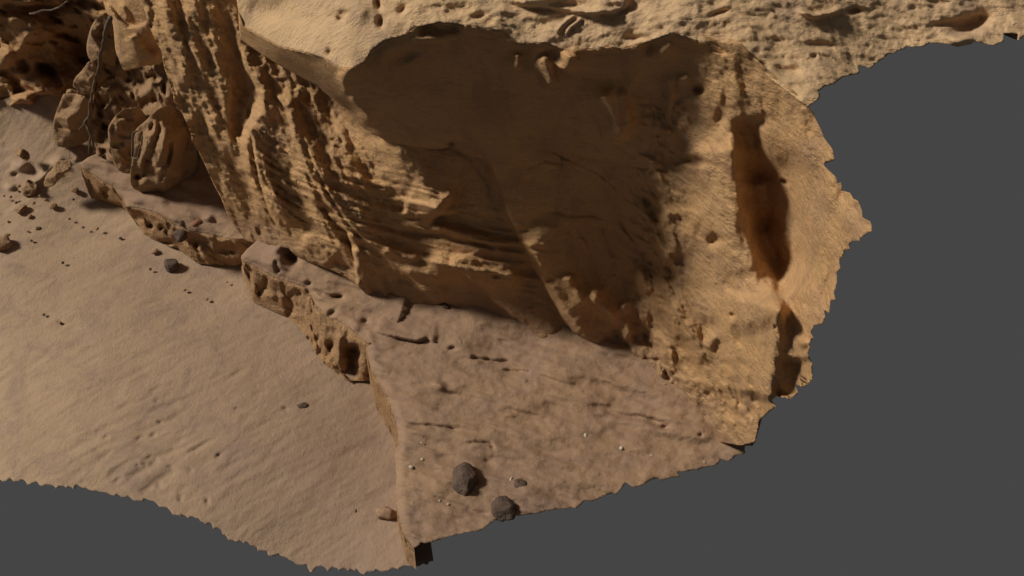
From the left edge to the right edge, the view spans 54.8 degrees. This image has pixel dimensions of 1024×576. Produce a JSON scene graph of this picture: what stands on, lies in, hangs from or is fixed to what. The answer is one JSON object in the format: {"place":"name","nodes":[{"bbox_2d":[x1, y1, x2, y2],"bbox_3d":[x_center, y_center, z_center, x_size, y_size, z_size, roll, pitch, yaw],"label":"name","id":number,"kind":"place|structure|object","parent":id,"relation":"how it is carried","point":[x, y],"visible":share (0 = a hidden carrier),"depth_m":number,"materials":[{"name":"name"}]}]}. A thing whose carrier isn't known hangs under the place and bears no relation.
{"place":"outdoors","nodes":[
{"label":"outdoors","id":0,"kind":"place"},
{"bbox_2d":[0,0,113,106],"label":"pitted cliff","id":1,"kind":"structure","parent":0,"point":[43,53],"depth_m":7.99,"materials":[{"name":"stone"}]},
{"bbox_2d":[29,1,68,14],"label":"twig","id":2,"kind":"object","parent":1,"relation":"attached to","point":[44,10],"visible":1,"depth_m":7.38,"materials":[{"name":"grey wood"}]},
{"bbox_2d":[0,88,432,574],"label":"sand","id":3,"kind":"structure","parent":0,"point":[132,376],"depth_m":7.08,"materials":[{"name":"beige sand"}]},
{"bbox_2d":[0,236,11,250],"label":"stone","id":4,"kind":"object","parent":3,"relation":"on","point":[5,243],"visible":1,"depth_m":7.87,"materials":[{"name":"beige stone"}]},
{"bbox_2d":[17,205,26,213],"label":"stone","id":5,"kind":"object","parent":3,"relation":"on","point":[22,208],"visible":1,"depth_m":8.12,"materials":[{"name":"beige stone"}]},
{"bbox_2d":[16,149,29,160],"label":"leaning rock","id":6,"kind":"object","parent":3,"relation":"on","point":[23,154],"visible":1,"depth_m":8.22,"materials":[{"name":"brown stone"}]},
{"bbox_2d":[22,179,36,196],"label":"leaning rock","id":7,"kind":"object","parent":3,"relation":"on","point":[29,188],"visible":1,"depth_m":8.21,"materials":[{"name":"beige stone"}]},
{"bbox_2d":[50,203,56,208],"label":"stone","id":8,"kind":"object","parent":3,"relation":"on","point":[53,205],"visible":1,"depth_m":8.16,"materials":[{"name":"beige stone"}]},
{"bbox_2d":[44,160,70,186],"bbox_3d":[-3.722,-0.938,8.092,0.238,0.190,0.217,3,50,0],"label":"leaning rock","id":9,"kind":"object","parent":3,"relation":"on","point":[60,168],"visible":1,"depth_m":8.04,"materials":[{"name":"brown stone"}]},
{"bbox_2d":[53,93,92,146],"bbox_3d":[-3.562,-1.377,8.012,0.609,0.748,0.236,20,52,14],"label":"leaning rock","id":10,"kind":"object","parent":3,"relation":"on","point":[71,115],"visible":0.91,"depth_m":7.94,"materials":[{"name":"brown stone"}]},
{"bbox_2d":[66,89,75,93],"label":"boulder","id":11,"kind":"object","parent":10,"relation":"on","point":[73,91],"visible":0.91,"depth_m":7.74,"materials":[{"name":"brown stone"}]},
{"bbox_2d":[73,61,96,94],"bbox_3d":[-3.271,-1.615,7.564,0.303,0.393,0.144,27,54,19],"label":"leaning rock","id":12,"kind":"object","parent":10,"relation":"on","point":[83,81],"visible":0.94,"depth_m":7.46,"materials":[{"name":"brown stone"}]},
{"bbox_2d":[70,187,78,192],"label":"stone","id":13,"kind":"object","parent":3,"relation":"on","point":[74,189],"visible":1,"depth_m":8.26,"materials":[{"name":"beige stone"}]},
{"bbox_2d":[91,56,195,170],"bbox_3d":[-2.796,-1.567,7.959,1.135,1.351,1.323,8,50,5],"label":"pitted outcrop","id":14,"kind":"object","parent":3,"relation":"on","point":[147,90],"visible":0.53,"depth_m":7.57,"materials":[{"name":"brown stone"}]},
{"bbox_2d":[78,16,112,153],"bbox_3d":[-3.055,-1.449,7.291,0.660,1.441,0.111,11,50,7],"label":"hanging root","id":15,"kind":"object","parent":14,"relation":"hanging from","point":[108,22],"visible":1,"depth_m":7.22,"materials":[{"name":"wood"}]},
{"bbox_2d":[87,15,115,102],"bbox_3d":[-3.146,-1.748,7.555,0.435,0.939,0.213,26,54,18],"label":"rock column","id":16,"kind":"object","parent":14,"relation":"on","point":[94,40],"visible":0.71,"depth_m":7.34,"materials":[{"name":"brown stone"}]},
{"bbox_2d":[103,0,162,69],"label":"rock slab","id":17,"kind":"object","parent":14,"relation":"on","point":[136,45],"visible":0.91,"depth_m":6.88,"materials":[{"name":"stone"}]},
{"bbox_2d":[151,249,158,254],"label":"stone","id":18,"kind":"object","parent":3,"relation":"on","point":[155,251],"visible":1,"depth_m":7.93,"materials":[{"name":"stone"}]},
{"bbox_2d":[80,150,252,265],"bbox_3d":[-2.608,-0.885,8.098,1.977,0.609,1.100,26,54,18],"label":"rock ledge","id":19,"kind":"object","parent":3,"relation":"on","point":[215,236],"visible":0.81,"depth_m":7.77,"materials":[{"name":"stone"}]},
{"bbox_2d":[108,107,146,172],"bbox_3d":[-2.985,-1.137,7.671,0.428,0.779,0.288,3,50,0],"label":"boulder","id":20,"kind":"object","parent":19,"relation":"on","point":[124,124],"visible":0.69,"depth_m":7.48,"materials":[{"name":"brown stone"}]},
{"bbox_2d":[130,105,196,191],"bbox_3d":[-2.664,-1.055,7.562,0.660,0.999,0.484,26,54,18],"label":"boulder","id":21,"kind":"object","parent":19,"relation":"on","point":[166,161],"visible":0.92,"depth_m":7.34,"materials":[{"name":"brown stone"}]},
{"bbox_2d":[131,130,142,159],"bbox_3d":[-2.712,-1.019,7.136,0.110,0.261,0.149,-27,56,-23],"label":"looped root","id":22,"kind":"object","parent":21,"relation":"on","point":[132,146],"visible":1,"depth_m":7.13,"materials":[{"name":"brown wood"}]},
{"bbox_2d":[173,228,186,241],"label":"stone","id":23,"kind":"object","parent":19,"relation":"on","point":[180,235],"visible":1,"depth_m":7.61,"materials":[{"name":"grey stone"}]},
{"bbox_2d":[191,219,201,226],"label":"stone","id":24,"kind":"object","parent":19,"relation":"on","point":[196,222],"visible":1,"depth_m":7.62,"materials":[{"name":"brown stone"}]},
{"bbox_2d":[164,258,178,271],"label":"stone","id":25,"kind":"object","parent":3,"relation":"on","point":[171,264],"visible":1,"depth_m":7.80,"materials":[{"name":"grey stone"}]},
{"bbox_2d":[297,402,308,408],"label":"stone","id":26,"kind":"object","parent":3,"relation":"on","point":[303,405],"visible":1,"depth_m":7.01,"materials":[{"name":"brown stone"}]},
{"bbox_2d":[241,239,407,380],"bbox_3d":[-1.306,-0.120,7.508,1.678,0.728,1.083,36,57,24],"label":"rock ledge","id":27,"kind":"object","parent":3,"relation":"on","point":[331,315],"visible":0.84,"depth_m":7.18,"materials":[{"name":"stone"}]},
{"bbox_2d":[375,506,396,519],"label":"stone","id":28,"kind":"object","parent":3,"relation":"on","point":[385,513],"visible":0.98,"depth_m":6.46,"materials":[{"name":"stone"}]},
{"bbox_2d":[364,302,761,568],"bbox_3d":[0.270,0.628,6.978,2.542,0.703,2.233,-12,52,-12],"label":"rock ledge","id":29,"kind":"object","parent":3,"relation":"on","point":[496,401],"visible":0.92,"depth_m":6.50,"materials":[{"name":"stone"}]},
{"bbox_2d":[442,303,449,308],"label":"stone","id":30,"kind":"object","parent":29,"relation":"on","point":[445,306],"visible":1,"depth_m":7.03,"materials":[{"name":"brown stone"}]},
{"bbox_2d":[455,337,464,347],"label":"stone","id":31,"kind":"object","parent":29,"relation":"on","point":[459,341],"visible":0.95,"depth_m":6.82,"materials":[{"name":"stone"}]},
{"bbox_2d":[451,462,478,495],"bbox_3d":[-0.305,1.197,6.178,0.202,0.162,0.192,34,57,24],"label":"stone","id":32,"kind":"object","parent":29,"relation":"on","point":[465,480],"visible":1,"depth_m":6.12,"materials":[{"name":"brown stone"}]},
{"bbox_2d":[491,495,516,521],"bbox_3d":[-0.049,1.360,6.071,0.164,0.124,0.163,3,50,0],"label":"stone","id":33,"kind":"object","parent":29,"relation":"on","point":[504,508],"visible":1,"depth_m":6.03,"materials":[{"name":"brown stone"}]},
{"bbox_2d":[513,478,526,487],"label":"stone","id":34,"kind":"object","parent":29,"relation":"on","point":[520,482],"visible":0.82,"depth_m":6.16,"materials":[{"name":"brown stone"}]},
{"bbox_2d":[141,0,871,445],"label":"sandstone cliff","id":35,"kind":"structure","parent":0,"point":[701,268],"depth_m":6.17,"materials":[{"name":"beige stone"}]},
{"bbox_2d":[237,0,1023,169],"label":"rock overhang","id":36,"kind":"object","parent":35,"relation":"attached to","point":[580,78],"visible":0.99,"depth_m":4.90,"materials":[{"name":"stone"}]},
{"bbox_2d":[0,35,1023,575],"label":"sky","id":37,"kind":"structure","parent":0,"point":[902,452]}
]}

